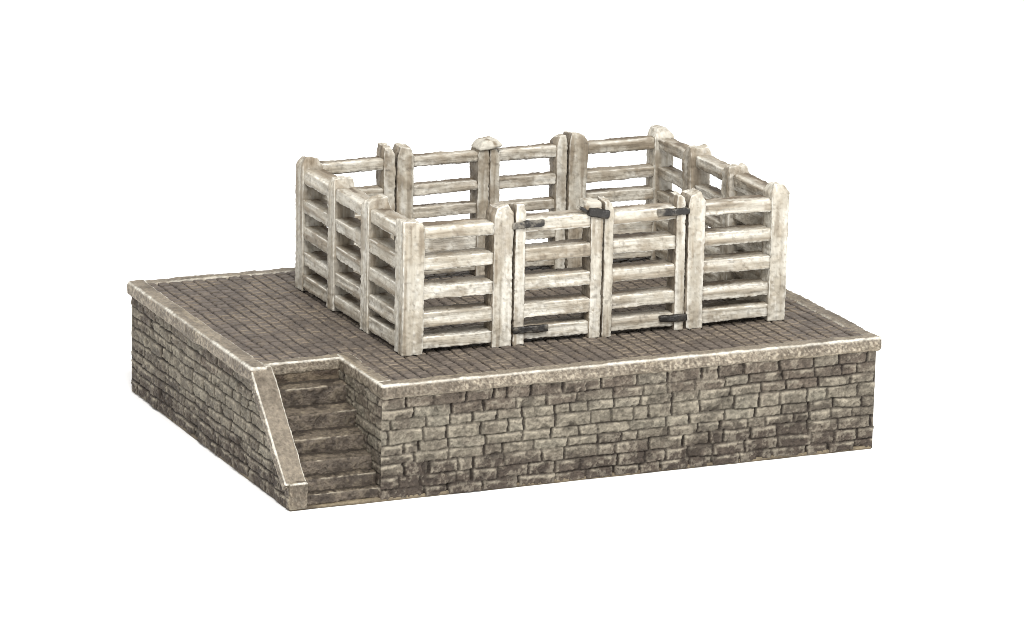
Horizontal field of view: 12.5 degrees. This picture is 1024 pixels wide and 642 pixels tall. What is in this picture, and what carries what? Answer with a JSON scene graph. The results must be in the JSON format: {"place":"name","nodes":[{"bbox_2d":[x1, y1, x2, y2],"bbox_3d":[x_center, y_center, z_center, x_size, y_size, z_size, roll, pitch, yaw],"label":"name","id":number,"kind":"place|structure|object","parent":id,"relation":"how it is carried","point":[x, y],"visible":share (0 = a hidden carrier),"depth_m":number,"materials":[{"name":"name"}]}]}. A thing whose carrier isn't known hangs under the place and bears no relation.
{"place":"outdoors","nodes":[
{"label":"outdoors","id":0,"kind":"place"},
{"bbox_2d":[127,257,881,510],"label":"stone platform","id":1,"kind":"structure","parent":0,"point":[278,386],"depth_m":0.88,"materials":[{"name":"stone"}]},
{"bbox_2d":[295,125,789,356],"bbox_3d":[0.005,-0.017,0.910,0.081,0.028,0.056,-5,16,-23],"label":"livestock pen","id":2,"kind":"object","parent":1,"relation":"on","point":[368,258],"visible":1,"depth_m":0.90,"materials":[{"name":"wood"}]},
{"bbox_2d":[0,0,1023,641],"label":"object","id":3,"kind":"structure","parent":0,"point":[882,140],"depth_m":1.02,"materials":[{"name":"white paper"}]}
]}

